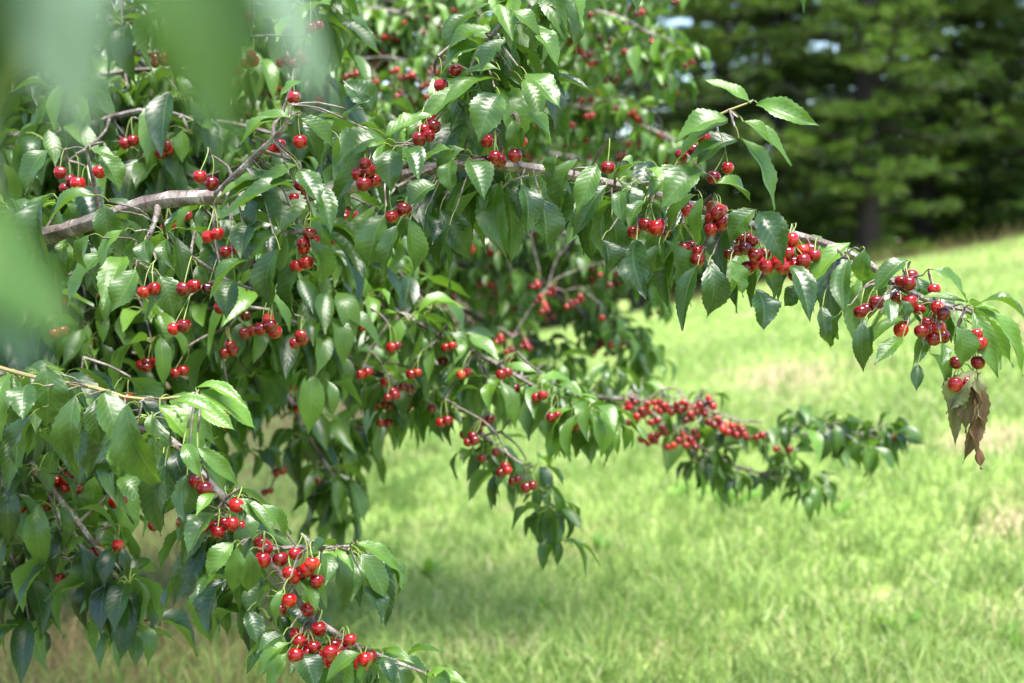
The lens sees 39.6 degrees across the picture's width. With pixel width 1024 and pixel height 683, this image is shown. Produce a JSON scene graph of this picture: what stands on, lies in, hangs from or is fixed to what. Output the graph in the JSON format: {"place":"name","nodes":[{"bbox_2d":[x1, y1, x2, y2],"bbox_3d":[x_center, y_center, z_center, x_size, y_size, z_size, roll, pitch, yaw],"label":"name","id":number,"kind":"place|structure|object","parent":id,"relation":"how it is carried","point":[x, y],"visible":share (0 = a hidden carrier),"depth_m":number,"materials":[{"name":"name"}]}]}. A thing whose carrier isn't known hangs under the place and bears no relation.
{"place":"outdoors","nodes":[
{"label":"outdoors","id":0,"kind":"place"},
{"bbox_2d":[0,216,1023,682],"bbox_3d":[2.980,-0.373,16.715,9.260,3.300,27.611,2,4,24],"label":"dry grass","id":1,"kind":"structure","parent":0,"point":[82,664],"depth_m":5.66,"materials":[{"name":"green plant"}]},
{"bbox_2d":[0,234,1023,682],"bbox_3d":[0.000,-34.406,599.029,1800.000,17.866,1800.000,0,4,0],"label":"ground","id":2,"kind":"structure","parent":0,"point":[885,591],"depth_m":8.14,"materials":[{"name":"green plant"}]},
{"bbox_2d":[129,0,709,404],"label":"cherry tree","id":3,"kind":"object","parent":2,"relation":"on","point":[587,302],"visible":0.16,"depth_m":5.08,"materials":[{"name":"green plant"}]},
{"bbox_2d":[396,553,450,582],"bbox_3d":[-0.409,1.100,6.893,0.185,0.173,0.250,3,5,42],"label":"weed plant","id":4,"kind":"object","parent":2,"relation":"on","point":[427,565],"visible":0.73,"depth_m":6.86,"materials":[{"name":"green plant"}]},
{"bbox_2d":[0,0,1023,682],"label":"cherry tree","id":5,"kind":"object","parent":2,"relation":"on","point":[126,162],"visible":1,"depth_m":2.30,"materials":[{"name":"green plant"}]},
{"bbox_2d":[419,120,613,337],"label":"pine tree","id":6,"kind":"object","parent":2,"relation":"on","point":[479,314],"depth_m":40.40,"materials":[{"name":"green plant"}]},
{"bbox_2d":[492,173,575,332],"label":"pine tree","id":7,"kind":"object","parent":2,"relation":"on","point":[544,327],"depth_m":51.40,"materials":[{"name":"green plant"}]},
{"bbox_2d":[458,23,634,330],"bbox_3d":[0.784,-5.246,32.797,5.693,11.669,5.720,-3,5,-36],"label":"pine tree","id":8,"kind":"object","parent":2,"relation":"on","point":[551,323],"visible":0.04,"depth_m":32.78,"materials":[{"name":"green plant"}]},
{"bbox_2d":[534,593,562,617],"bbox_3d":[0.122,1.099,5.915,0.105,0.131,0.196,-3,5,-41],"label":"weed plant","id":9,"kind":"object","parent":2,"relation":"on","point":[541,600],"visible":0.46,"depth_m":5.90,"materials":[{"name":"green plant"}]},
{"bbox_2d":[575,2,634,318],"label":"pine tree","id":10,"kind":"object","parent":2,"relation":"on","point":[617,289],"depth_m":41.86,"materials":[{"name":"green plant"}]},
{"bbox_2d":[592,530,624,555],"bbox_3d":[0.442,0.992,6.917,0.156,0.138,0.153,-3,5,-43],"label":"weed plant","id":11,"kind":"object","parent":2,"relation":"on","point":[598,540],"visible":0.84,"depth_m":6.94,"materials":[{"name":"green plant"}]},
{"bbox_2d":[607,79,628,311],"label":"pine tree","id":12,"kind":"object","parent":2,"relation":"on","point":[615,302],"visible":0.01,"depth_m":54.61,"materials":[{"name":"green plant"}]},
{"bbox_2d":[473,0,796,315],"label":"pine tree","id":13,"kind":"object","parent":2,"relation":"on","point":[715,94],"visible":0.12,"depth_m":30.32,"materials":[{"name":"green plant"}]},
{"bbox_2d":[661,481,699,498],"bbox_3d":[0.944,0.833,8.002,0.234,0.110,0.186,0,4,0],"label":"weed plant","id":14,"kind":"object","parent":2,"relation":"on","point":[684,487],"visible":0.62,"depth_m":8.00,"materials":[{"name":"green plant"}]},
{"bbox_2d":[654,71,709,288],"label":"pine tree","id":15,"kind":"object","parent":2,"relation":"on","point":[669,119],"depth_m":51.41,"materials":[{"name":"green plant"}]},
{"bbox_2d":[600,2,766,308],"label":"pine tree","id":16,"kind":"object","parent":2,"relation":"on","point":[695,67],"visible":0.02,"depth_m":41.23,"materials":[{"name":"green plant"}]},
{"bbox_2d":[632,1,827,301],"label":"pine tree","id":17,"kind":"object","parent":2,"relation":"on","point":[725,76],"visible":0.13,"depth_m":33.49,"materials":[{"name":"green plant"}]},
{"bbox_2d":[706,486,771,511],"bbox_3d":[1.163,0.784,7.409,0.356,0.244,0.214,2,4,24],"label":"weed plant","id":18,"kind":"object","parent":2,"relation":"on","point":[743,498],"visible":0.41,"depth_m":7.42,"materials":[{"name":"green plant"}]},
{"bbox_2d":[702,24,829,282],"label":"pine tree","id":19,"kind":"object","parent":2,"relation":"on","point":[804,46],"visible":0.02,"depth_m":42.98,"materials":[{"name":"green plant"}]},
{"bbox_2d":[732,14,853,242],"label":"pine tree","id":20,"kind":"object","parent":2,"relation":"on","point":[816,105],"depth_m":51.12,"materials":[{"name":"green plant"}]},
{"bbox_2d":[657,0,937,280],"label":"pine tree","id":21,"kind":"object","parent":2,"relation":"on","point":[783,54],"visible":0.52,"depth_m":30.39,"materials":[{"name":"green plant"}]},
{"bbox_2d":[754,15,915,247],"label":"pine tree","id":22,"kind":"object","parent":2,"relation":"on","point":[840,207],"visible":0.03,"depth_m":40.57,"materials":[{"name":"green plant"}]},
{"bbox_2d":[823,497,861,518],"bbox_3d":[1.619,0.818,6.971,0.178,0.110,0.156,-1,4,-11],"label":"weed plant","id":23,"kind":"object","parent":2,"relation":"on","point":[843,508],"visible":0.73,"depth_m":6.99,"materials":[{"name":"green plant"}]},
{"bbox_2d":[748,0,1003,262],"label":"pine tree","id":24,"kind":"object","parent":2,"relation":"on","point":[873,46],"visible":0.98,"depth_m":28.92,"materials":[{"name":"green plant"}]},
{"bbox_2d":[873,601,930,635],"bbox_3d":[1.388,1.005,5.106,0.219,0.140,0.149,0,4,0],"label":"weed plant","id":25,"kind":"object","parent":2,"relation":"on","point":[916,614],"visible":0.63,"depth_m":5.11,"materials":[{"name":"green plant"}]},
{"bbox_2d":[852,28,959,245],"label":"pine tree","id":26,"kind":"object","parent":2,"relation":"on","point":[934,108],"visible":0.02,"depth_m":51.46,"materials":[{"name":"green plant"}]},
{"bbox_2d":[814,1,998,257],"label":"pine tree","id":27,"kind":"object","parent":2,"relation":"on","point":[938,111],"visible":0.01,"depth_m":42.18,"materials":[{"name":"green plant"}]},
{"bbox_2d":[805,0,1023,260],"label":"pine tree","id":28,"kind":"object","parent":2,"relation":"on","point":[922,228],"visible":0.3,"depth_m":32.15,"materials":[{"name":"green plant"}]},
{"bbox_2d":[878,0,1023,245],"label":"pine tree","id":29,"kind":"object","parent":2,"relation":"on","point":[1007,172],"visible":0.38,"depth_m":32.02,"materials":[{"name":"green plant"}]},
{"bbox_2d":[880,2,1023,247],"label":"pine tree","id":30,"kind":"object","parent":2,"relation":"on","point":[943,181],"visible":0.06,"depth_m":40.38,"materials":[{"name":"green plant"}]},
{"bbox_2d":[934,0,1023,233],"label":"pine tree","id":31,"kind":"object","parent":2,"relation":"on","point":[1012,127],"visible":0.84,"depth_m":30.65,"materials":[{"name":"green plant"}]},
{"bbox_2d":[987,617,1023,647],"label":"weed plant","id":32,"kind":"object","parent":2,"relation":"on","point":[1012,632],"visible":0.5,"depth_m":4.90,"materials":[{"name":"green plant"}]},
{"bbox_2d":[996,19,1023,233],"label":"pine tree","id":33,"kind":"object","parent":2,"relation":"on","point":[1016,95],"depth_m":42.74,"materials":[{"name":"green plant"}]},
{"bbox_2d":[132,0,1023,244],"label":"sky","id":34,"kind":"structure","parent":0,"point":[672,22],"materials":[{"name":"white"}]}
]}

